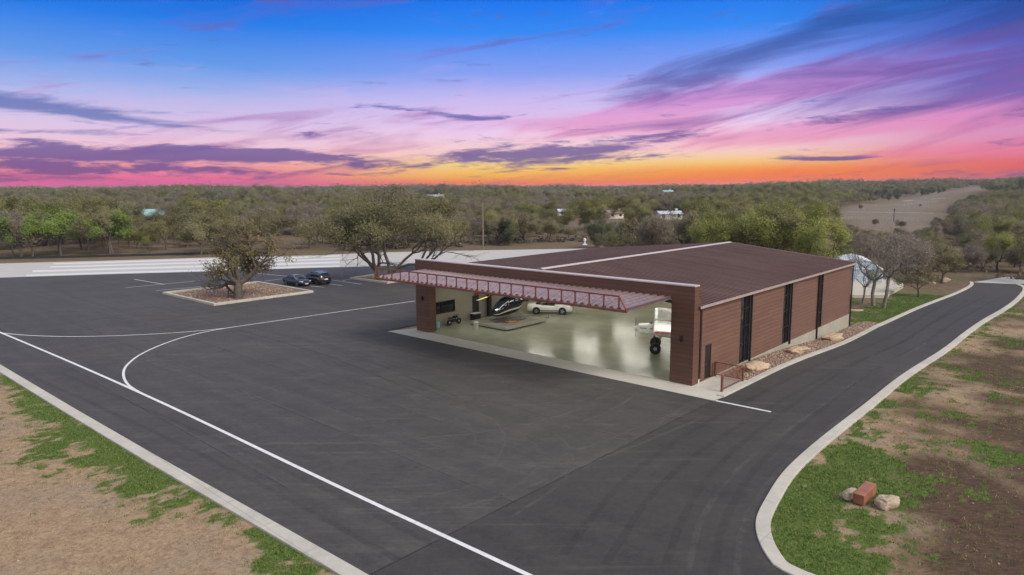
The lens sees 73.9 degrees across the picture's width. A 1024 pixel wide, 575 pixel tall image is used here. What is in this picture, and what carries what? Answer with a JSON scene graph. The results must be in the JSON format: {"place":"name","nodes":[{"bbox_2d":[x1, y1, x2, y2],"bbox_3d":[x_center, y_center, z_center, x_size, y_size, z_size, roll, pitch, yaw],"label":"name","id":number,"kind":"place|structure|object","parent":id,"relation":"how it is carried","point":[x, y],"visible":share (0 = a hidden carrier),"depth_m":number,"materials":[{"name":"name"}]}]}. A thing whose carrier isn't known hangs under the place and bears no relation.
{"place":"outdoors","nodes":[
{"label":"outdoors","id":0,"kind":"place"},
{"bbox_2d":[0,185,1023,574],"bbox_3d":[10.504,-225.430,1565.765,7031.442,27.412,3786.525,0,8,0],"label":"ground","id":1,"kind":"structure","parent":0,"point":[162,549],"depth_m":30.40,"materials":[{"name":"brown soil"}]},
{"bbox_2d":[0,206,33,255],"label":"bare tree","id":2,"kind":"object","parent":1,"relation":"on","point":[14,215],"visible":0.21,"depth_m":138.82,"materials":[{"name":"brown plant"}]},
{"bbox_2d":[0,194,37,249],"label":"elm tree","id":3,"kind":"object","parent":1,"relation":"on","point":[24,206],"visible":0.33,"depth_m":156.32,"materials":[{"name":"green plant"}]},
{"bbox_2d":[0,209,42,256],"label":"elm tree","id":4,"kind":"object","parent":1,"relation":"on","point":[28,229],"visible":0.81,"depth_m":134.67,"materials":[{"name":"green plant"}]},
{"bbox_2d":[1,209,48,255],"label":"bare tree","id":5,"kind":"object","parent":1,"relation":"on","point":[30,244],"visible":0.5,"depth_m":135.47,"materials":[{"name":"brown plant"}]},
{"bbox_2d":[30,202,79,255],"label":"elm tree","id":6,"kind":"object","parent":1,"relation":"on","point":[53,225],"visible":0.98,"depth_m":138.36,"materials":[{"name":"green plant"}]},
{"bbox_2d":[39,207,86,252],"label":"oak tree","id":7,"kind":"object","parent":1,"relation":"on","point":[76,229],"visible":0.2,"depth_m":147.21,"materials":[{"name":"green plant"}]},
{"bbox_2d":[50,198,107,249],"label":"elm tree","id":8,"kind":"object","parent":1,"relation":"on","point":[61,205],"visible":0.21,"depth_m":154.03,"materials":[{"name":"green plant"}]},
{"bbox_2d":[77,194,105,243],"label":"elm tree","id":9,"kind":"object","parent":1,"relation":"on","point":[84,204],"visible":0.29,"depth_m":170.04,"materials":[{"name":"green plant"}]},
{"bbox_2d":[81,205,113,253],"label":"oak tree","id":10,"kind":"object","parent":1,"relation":"on","point":[103,219],"visible":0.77,"depth_m":140.13,"materials":[{"name":"green plant"}]},
{"bbox_2d":[79,208,137,254],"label":"elm tree","id":11,"kind":"object","parent":1,"relation":"on","point":[121,218],"visible":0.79,"depth_m":142.87,"materials":[{"name":"green plant"}]},
{"bbox_2d":[89,196,128,238],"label":"elm tree","id":12,"kind":"object","parent":1,"relation":"on","point":[110,205],"visible":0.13,"depth_m":177.44,"materials":[{"name":"green plant"}]},
{"bbox_2d":[0,251,263,258],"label":"silt fence","id":13,"kind":"object","parent":1,"relation":"on","point":[112,255],"visible":0.75,"depth_m":137.64,"materials":[{"name":"black fabric"}]},
{"bbox_2d":[139,231,158,251],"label":"elm tree","id":14,"kind":"object","parent":1,"relation":"on","point":[144,237],"visible":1,"depth_m":146.67,"materials":[{"name":"green plant"}]},
{"bbox_2d":[145,212,178,249],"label":"elm tree","id":15,"kind":"object","parent":1,"relation":"on","point":[160,230],"visible":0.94,"depth_m":151.87,"materials":[{"name":"green plant"}]},
{"bbox_2d":[167,204,221,254],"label":"oak tree","id":16,"kind":"object","parent":1,"relation":"on","point":[190,231],"visible":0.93,"depth_m":139.13,"materials":[{"name":"green plant"}]},
{"bbox_2d":[185,207,244,251],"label":"oak tree","id":17,"kind":"object","parent":1,"relation":"on","point":[215,227],"visible":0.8,"depth_m":143.07,"materials":[{"name":"green plant"}]},
{"bbox_2d":[216,202,247,241],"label":"oak tree","id":18,"kind":"object","parent":1,"relation":"on","point":[236,219],"visible":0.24,"depth_m":168.63,"materials":[{"name":"green plant"}]},
{"bbox_2d":[237,206,293,241],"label":"oak tree","id":19,"kind":"object","parent":1,"relation":"on","point":[276,225],"visible":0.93,"depth_m":148.47,"materials":[{"name":"green plant"}]},
{"bbox_2d":[0,249,577,277],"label":"concrete runway","id":20,"kind":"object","parent":1,"relation":"on","point":[15,269],"visible":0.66,"depth_m":125.59,"materials":[{"name":"white concrete"}]},
{"bbox_2d":[26,265,339,275],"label":"runway marking","id":21,"kind":"object","parent":20,"relation":"on","point":[167,271],"visible":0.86,"depth_m":111.40,"materials":[{"name":"paint"}]},
{"bbox_2d":[33,261,339,271],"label":"runway marking","id":22,"kind":"object","parent":20,"relation":"on","point":[168,267],"visible":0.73,"depth_m":117.14,"materials":[{"name":"paint"}]},
{"bbox_2d":[50,258,339,267],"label":"runway marking","id":23,"kind":"object","parent":20,"relation":"on","point":[178,263],"visible":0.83,"depth_m":123.59,"materials":[{"name":"paint"}]},
{"bbox_2d":[53,255,339,263],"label":"runway marking","id":24,"kind":"object","parent":20,"relation":"on","point":[179,260],"visible":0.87,"depth_m":129.09,"materials":[{"name":"paint"}]},
{"bbox_2d":[287,208,323,247],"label":"oak tree","id":25,"kind":"object","parent":1,"relation":"on","point":[297,220],"visible":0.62,"depth_m":152.61,"materials":[{"name":"green plant"}]},
{"bbox_2d":[0,265,711,574],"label":"asphalt apron","id":26,"kind":"object","parent":1,"relation":"on","point":[446,439],"visible":0.77,"depth_m":42.62,"materials":[{"name":"grey asphalt"}]},
{"bbox_2d":[0,365,367,574],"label":"kerb","id":27,"kind":"structure","parent":26,"relation":"on","point":[330,562],"depth_m":29.73,"materials":[{"name":"concrete"}]},
{"bbox_2d":[162,281,313,305],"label":"tree planter","id":28,"kind":"object","parent":26,"relation":"on","point":[244,299],"visible":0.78,"depth_m":86.08,"materials":[{"name":"concrete"}]},
{"bbox_2d":[170,283,302,305],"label":"gravel","id":29,"kind":"structure","parent":28,"relation":"in","point":[279,289],"depth_m":87.40,"materials":[{"name":"beige gravel"}]},
{"bbox_2d":[189,216,302,298],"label":"oak tree","id":30,"kind":"object","parent":28,"relation":"in","point":[249,263],"visible":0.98,"depth_m":82.55,"materials":[{"name":"green plant"}]},
{"bbox_2d":[0,332,531,574],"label":"painted line","id":31,"kind":"object","parent":26,"relation":"on","point":[508,565],"visible":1,"depth_m":30.45,"materials":[{"name":"paint"}]},
{"bbox_2d":[122,301,411,397],"bbox_3d":[-22.748,4.096,63.449,11.829,0.001,39.258,2,9,17],"label":"painted line","id":32,"kind":"object","parent":26,"relation":"on","point":[124,378],"visible":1,"depth_m":53.20,"materials":[{"name":"paint"}]},
{"bbox_2d":[283,274,310,286],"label":"sedan","id":33,"kind":"object","parent":26,"relation":"on","point":[297,280],"visible":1,"depth_m":93.69,"materials":[{"name":"blue paint"}]},
{"bbox_2d":[304,270,331,284],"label":"suv","id":34,"kind":"object","parent":26,"relation":"on","point":[319,277],"visible":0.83,"depth_m":94.61,"materials":[{"name":"grey paint"}]},
{"bbox_2d":[350,274,394,283],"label":"tree planter","id":35,"kind":"object","parent":26,"relation":"on","point":[367,279],"visible":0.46,"depth_m":98.77,"materials":[{"name":"concrete"}]},
{"bbox_2d":[285,178,436,282],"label":"oak tree","id":36,"kind":"object","parent":1,"relation":"on","point":[342,234],"visible":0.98,"depth_m":93.54,"materials":[{"name":"green plant"}]},
{"bbox_2d":[332,184,456,284],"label":"oak tree","id":37,"kind":"object","parent":1,"relation":"on","point":[434,229],"visible":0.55,"depth_m":97.25,"materials":[{"name":"green plant"}]},
{"bbox_2d":[379,189,488,260],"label":"oak tree","id":38,"kind":"object","parent":1,"relation":"on","point":[437,208],"visible":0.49,"depth_m":107.77,"materials":[{"name":"green plant"}]},
{"bbox_2d":[457,212,487,241],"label":"bare tree","id":39,"kind":"object","parent":1,"relation":"on","point":[476,225],"visible":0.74,"depth_m":167.67,"materials":[{"name":"brown plant"}]},
{"bbox_2d":[479,209,521,243],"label":"oak tree","id":40,"kind":"object","parent":1,"relation":"on","point":[493,224],"visible":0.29,"depth_m":158.97,"materials":[{"name":"green plant"}]},
{"bbox_2d":[493,216,517,245],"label":"juniper tree","id":41,"kind":"object","parent":1,"relation":"on","point":[507,231],"visible":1,"depth_m":157.75,"materials":[{"name":"green plant"}]},
{"bbox_2d":[0,177,1013,193],"bbox_3d":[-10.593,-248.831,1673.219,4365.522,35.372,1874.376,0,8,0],"label":"forest","id":42,"kind":"object","parent":1,"relation":"on","point":[833,182],"visible":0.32,"depth_m":1002.50,"materials":[{"name":"green plant"}]},
{"bbox_2d":[0,175,1023,236],"bbox_3d":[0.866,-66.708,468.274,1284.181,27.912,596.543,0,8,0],"label":"woodland","id":43,"kind":"object","parent":1,"relation":"on","point":[1006,197],"visible":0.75,"depth_m":353.43,"materials":[{"name":"green plant"}]},
{"bbox_2d":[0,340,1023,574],"bbox_3d":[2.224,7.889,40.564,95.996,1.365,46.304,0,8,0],"label":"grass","id":44,"kind":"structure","parent":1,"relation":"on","point":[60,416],"depth_m":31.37,"materials":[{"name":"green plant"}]},
{"bbox_2d":[853,481,876,505],"bbox_3d":[14.826,8.642,28.613,1.440,0.440,0.440,-12,14,-43],"label":"rust block","id":45,"kind":"object","parent":44,"relation":"on","point":[864,493],"depth_m":28.32,"materials":[{"name":"orange stone"}]},
{"bbox_2d":[0,362,1023,573],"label":"stones","id":46,"kind":"object","parent":1,"relation":"on","point":[248,571],"visible":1,"depth_m":28.35,"materials":[{"name":"grey stone"}]},
{"bbox_2d":[496,208,530,242],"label":"oak tree","id":47,"kind":"object","parent":1,"relation":"on","point":[523,220],"visible":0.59,"depth_m":161.44,"materials":[{"name":"green plant"}]},
{"bbox_2d":[505,206,545,241],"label":"oak tree","id":48,"kind":"object","parent":1,"relation":"on","point":[534,225],"visible":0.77,"depth_m":165.78,"materials":[{"name":"green plant"}]},
{"bbox_2d":[539,216,561,238],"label":"oak tree","id":49,"kind":"object","parent":1,"relation":"on","point":[552,226],"visible":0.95,"depth_m":166.45,"materials":[{"name":"green plant"}]},
{"bbox_2d":[389,328,745,400],"bbox_3d":[2.370,5.199,54.620,32.364,0.001,5.689,7,11,41],"label":"concrete apron","id":50,"kind":"object","parent":1,"relation":"on","point":[709,388],"visible":0.95,"depth_m":49.09,"materials":[{"name":"beige concrete"}]},
{"bbox_2d":[714,361,743,391],"bbox_3d":[13.800,5.920,45.524,2.120,1.060,3.320,7,11,42],"label":"guard rail","id":51,"kind":"object","parent":50,"relation":"on","point":[728,376],"visible":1,"depth_m":45.49,"materials":[{"name":"orange metal"}]},
{"bbox_2d":[585,220,608,247],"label":"juniper tree","id":52,"kind":"object","parent":1,"relation":"on","point":[594,229],"visible":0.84,"depth_m":149.25,"materials":[{"name":"green plant"}]},
{"bbox_2d":[374,241,856,385],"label":"hangar","id":53,"kind":"structure","parent":1,"relation":"on","point":[729,302],"depth_m":56.73,"materials":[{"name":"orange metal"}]},
{"bbox_2d":[436,299,454,314],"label":"window","id":54,"kind":"structure","parent":53,"relation":"in","point":[447,306],"depth_m":65.96,"materials":[{"name":"black glass"}]},
{"bbox_2d":[470,313,548,329],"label":"landing platform","id":55,"kind":"structure","parent":53,"relation":"in","point":[502,324],"depth_m":65.59,"materials":[{"name":"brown wood"}]},
{"bbox_2d":[476,295,528,322],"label":"helicopter","id":56,"kind":"object","parent":55,"relation":"on","point":[503,306],"visible":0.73,"depth_m":65.35,"materials":[{"name":"black paint"}]},
{"bbox_2d":[374,267,670,312],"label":"hangar door","id":57,"kind":"structure","parent":53,"relation":"in","point":[580,296],"depth_m":48.62,"materials":[{"name":"orange metal"}]},
{"bbox_2d":[527,301,572,314],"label":"convertible","id":58,"kind":"object","parent":53,"relation":"on","point":[537,307],"visible":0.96,"depth_m":70.99,"materials":[{"name":"white paint"}]},
{"bbox_2d":[634,307,670,353],"bbox_3d":[12.153,3.788,54.567,8.378,2.655,8.377,-6,10,-32],"label":"bush plane","id":59,"kind":"object","parent":53,"relation":"on","point":[658,328],"visible":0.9,"depth_m":54.33,"materials":[{"name":"white paint"}]},
{"bbox_2d":[704,344,710,377],"bbox_3d":[13.392,5.063,46.857,0.090,2.320,0.930,7,11,42],"label":"door","id":60,"kind":"structure","parent":53,"relation":"in","point":[708,347],"depth_m":46.86,"materials":[{"name":"black metal"}]},
{"bbox_2d":[739,295,750,363],"bbox_3d":[17.358,3.051,50.984,0.180,5.128,1.576,7,11,42],"label":"window","id":61,"kind":"structure","parent":53,"relation":"in","point":[745,302],"depth_m":51.05,"materials":[{"name":"black glass"}]},
{"bbox_2d":[782,283,790,343],"bbox_3d":[22.943,2.126,57.108,0.180,5.128,1.396,7,11,42],"label":"window","id":62,"kind":"structure","parent":53,"relation":"in","point":[787,291],"depth_m":57.19,"materials":[{"name":"black glass"}]},
{"bbox_2d":[816,274,823,327],"bbox_3d":[28.518,1.204,63.222,0.180,5.128,1.346,7,11,42],"label":"window","id":63,"kind":"structure","parent":53,"relation":"in","point":[822,276],"depth_m":63.46,"materials":[{"name":"black glass"}]},
{"bbox_2d":[599,212,645,246],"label":"oak tree","id":64,"kind":"object","parent":1,"relation":"on","point":[611,239],"visible":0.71,"depth_m":127.37,"materials":[{"name":"green plant"}]},
{"bbox_2d":[630,209,682,245],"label":"bare tree","id":65,"kind":"object","parent":1,"relation":"on","point":[653,230],"visible":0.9,"depth_m":112.45,"materials":[{"name":"grey plant"}]},
{"bbox_2d":[332,232,1023,279],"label":"undergrowth","id":66,"kind":"object","parent":1,"relation":"on","point":[407,244],"visible":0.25,"depth_m":158.50,"materials":[{"name":"green plant"}]},
{"bbox_2d":[661,201,709,243],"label":"oak tree","id":67,"kind":"object","parent":1,"relation":"on","point":[689,220],"visible":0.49,"depth_m":125.36,"materials":[{"name":"green plant"}]},
{"bbox_2d":[686,213,725,242],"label":"elm tree","id":68,"kind":"object","parent":1,"relation":"on","point":[697,236],"visible":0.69,"depth_m":108.82,"materials":[{"name":"green plant"}]},
{"bbox_2d":[690,196,735,225],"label":"elm tree","id":69,"kind":"object","parent":1,"relation":"on","point":[704,207],"visible":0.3,"depth_m":140.03,"materials":[{"name":"green plant"}]},
{"bbox_2d":[695,207,777,247],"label":"elm tree","id":70,"kind":"object","parent":1,"relation":"on","point":[760,230],"visible":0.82,"depth_m":106.79,"materials":[{"name":"green plant"}]},
{"bbox_2d":[744,200,796,248],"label":"elm tree","id":71,"kind":"object","parent":1,"relation":"on","point":[773,226],"visible":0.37,"depth_m":109.62,"materials":[{"name":"green plant"}]},
{"bbox_2d":[737,202,811,249],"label":"elm tree","id":72,"kind":"object","parent":1,"relation":"on","point":[783,217],"visible":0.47,"depth_m":107.86,"materials":[{"name":"green plant"}]},
{"bbox_2d":[772,196,826,222],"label":"elm tree","id":73,"kind":"object","parent":1,"relation":"on","point":[817,209],"visible":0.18,"depth_m":128.15,"materials":[{"name":"green plant"}]},
{"bbox_2d":[720,321,878,379],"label":"gravel","id":74,"kind":"structure","parent":1,"relation":"on","point":[788,357],"depth_m":56.33,"materials":[{"name":"gravel"}]},
{"bbox_2d":[742,360,769,371],"bbox_3d":[17.596,5.746,49.107,2.384,0.780,1.229,-7,10,-37],"label":"boulder","id":75,"kind":"object","parent":74,"relation":"on","point":[756,366],"visible":0.91,"depth_m":48.67,"materials":[{"name":"beige stone"}]},
{"bbox_2d":[787,346,810,353],"bbox_3d":[23.249,5.114,55.338,2.411,0.620,1.203,-7,10,-37],"label":"boulder","id":76,"kind":"object","parent":74,"relation":"on","point":[797,349],"visible":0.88,"depth_m":54.84,"materials":[{"name":"beige stone"}]},
{"bbox_2d":[821,332,843,340],"bbox_3d":[29.719,4.665,63.150,3.146,0.773,1.359,-7,10,-37],"label":"boulder","id":77,"kind":"object","parent":74,"relation":"on","point":[831,336],"visible":0.85,"depth_m":62.49,"materials":[{"name":"beige stone"}]},
{"bbox_2d":[776,210,841,257],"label":"elm tree","id":78,"kind":"object","parent":1,"relation":"on","point":[801,237],"visible":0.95,"depth_m":102.44,"materials":[{"name":"green plant"}]},
{"bbox_2d":[807,214,854,257],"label":"elm tree","id":79,"kind":"object","parent":1,"relation":"on","point":[840,235],"visible":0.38,"depth_m":105.51,"materials":[{"name":"green plant"}]},
{"bbox_2d":[841,487,856,501],"bbox_3d":[14.303,8.753,28.688,0.809,0.623,0.572,-5,9,-28],"label":"boulder","id":80,"kind":"object","parent":1,"relation":"on","point":[847,494],"visible":0.69,"depth_m":28.51,"materials":[{"name":"stone"}]},
{"bbox_2d":[852,232,876,257],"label":"bare tree","id":81,"kind":"object","parent":1,"relation":"on","point":[861,244],"visible":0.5,"depth_m":123.17,"materials":[{"name":"grey plant"}]},
{"bbox_2d":[851,262,882,303],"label":"bare tree","id":82,"kind":"object","parent":1,"relation":"on","point":[868,282],"visible":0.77,"depth_m":84.23,"materials":[{"name":"grey plant"}]},
{"bbox_2d":[850,277,902,297],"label":"raised pad","id":83,"kind":"object","parent":1,"relation":"on","point":[880,289],"visible":0.2,"depth_m":94.87,"materials":[{"name":"concrete"}]},
{"bbox_2d":[835,253,882,282],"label":"greenhouse","id":84,"kind":"object","parent":83,"relation":"on","point":[859,275],"visible":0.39,"depth_m":101.52,"materials":[{"name":"white plastic"}]},
{"bbox_2d":[834,230,929,305],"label":"bare tree","id":85,"kind":"object","parent":1,"relation":"on","point":[874,282],"visible":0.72,"depth_m":82.52,"materials":[{"name":"grey plant"}]},
{"bbox_2d":[874,495,899,510],"bbox_3d":[15.327,8.846,27.928,0.960,0.665,0.759,-2,8,-14],"label":"boulder","id":86,"kind":"object","parent":1,"relation":"on","point":[886,502],"visible":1,"depth_m":27.68,"materials":[{"name":"stone"}]},
{"bbox_2d":[843,220,931,308],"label":"bare tree","id":87,"kind":"object","parent":1,"relation":"on","point":[898,254],"visible":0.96,"depth_m":80.09,"materials":[{"name":"grey plant"}]},
{"bbox_2d":[867,230,935,277],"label":"bare tree","id":88,"kind":"object","parent":1,"relation":"on","point":[920,255],"visible":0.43,"depth_m":104.28,"materials":[{"name":"grey plant"}]},
{"bbox_2d":[892,228,936,274],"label":"bare tree","id":89,"kind":"object","parent":1,"relation":"on","point":[924,242],"visible":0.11,"depth_m":109.22,"materials":[{"name":"grey plant"}]},
{"bbox_2d":[891,259,941,296],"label":"oak tree","id":90,"kind":"object","parent":1,"relation":"on","point":[923,280],"visible":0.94,"depth_m":90.52,"materials":[{"name":"green plant"}]},
{"bbox_2d":[851,294,1023,345],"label":"grass","id":91,"kind":"structure","parent":1,"relation":"on","point":[896,312],"depth_m":79.39,"materials":[{"name":"green plant"}]},
{"bbox_2d":[922,229,954,258],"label":"oak tree","id":92,"kind":"object","parent":1,"relation":"on","point":[940,245],"visible":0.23,"depth_m":123.73,"materials":[{"name":"green plant"}]},
{"bbox_2d":[925,241,968,283],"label":"oak tree","id":93,"kind":"object","parent":1,"relation":"on","point":[955,262],"visible":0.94,"depth_m":102.96,"materials":[{"name":"green plant"}]},
{"bbox_2d":[943,212,987,236],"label":"bare tree","id":94,"kind":"object","parent":1,"relation":"on","point":[951,228],"visible":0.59,"depth_m":165.08,"materials":[{"name":"grey plant"}]},
{"bbox_2d":[944,210,993,238],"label":"elm tree","id":95,"kind":"object","parent":1,"relation":"on","point":[978,215],"visible":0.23,"depth_m":166.46,"materials":[{"name":"green plant"}]},
{"bbox_2d":[958,239,991,271],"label":"bare tree","id":96,"kind":"object","parent":1,"relation":"on","point":[978,253],"visible":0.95,"depth_m":116.64,"materials":[{"name":"grey plant"}]},
{"bbox_2d":[956,230,1000,249],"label":"oak tree","id":97,"kind":"object","parent":1,"relation":"on","point":[966,241],"visible":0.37,"depth_m":132.74,"materials":[{"name":"green plant"}]},
{"bbox_2d":[971,216,1018,233],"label":"elm tree","id":98,"kind":"object","parent":1,"relation":"on","point":[979,224],"visible":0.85,"depth_m":148.90,"materials":[{"name":"green plant"}]},
{"bbox_2d":[979,230,1021,270],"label":"elm tree","id":99,"kind":"object","parent":1,"relation":"on","point":[1006,241],"visible":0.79,"depth_m":116.91,"materials":[{"name":"green plant"}]},
{"bbox_2d":[988,212,1023,238],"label":"oak tree","id":100,"kind":"object","parent":1,"relation":"on","point":[1017,228],"visible":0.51,"depth_m":151.81,"materials":[{"name":"green plant"}]},
{"bbox_2d":[1001,246,1023,273],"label":"bare tree","id":101,"kind":"object","parent":1,"relation":"on","point":[1011,255],"visible":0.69,"depth_m":115.25,"materials":[{"name":"grey plant"}]},
{"bbox_2d":[1012,231,1023,264],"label":"elm tree","id":102,"kind":"object","parent":1,"relation":"on","point":[1018,242],"visible":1,"depth_m":105.46,"materials":[{"name":"green plant"}]},
{"bbox_2d":[0,0,1023,187],"label":"sky","id":103,"kind":"structure","parent":0,"point":[112,93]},
{"bbox_2d":[370,282,1022,574],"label":"asphalt driveway","id":104,"kind":"structure","parent":0,"point":[686,494],"depth_m":30.24,"materials":[{"name":"grey asphalt"}]},
{"bbox_2d":[717,282,973,397],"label":"kerb","id":105,"kind":"structure","parent":104,"relation":"on","point":[725,393],"depth_m":55.90,"materials":[{"name":"concrete"}]},
{"bbox_2d":[755,284,1023,574],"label":"kerb","id":106,"kind":"structure","parent":104,"relation":"on","point":[771,502],"depth_m":33.01,"materials":[{"name":"concrete"}]},
{"bbox_2d":[978,277,1023,283],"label":"concrete road","id":107,"kind":"structure","parent":0,"point":[1007,280],"depth_m":105.91,"materials":[{"name":"grey concrete"}]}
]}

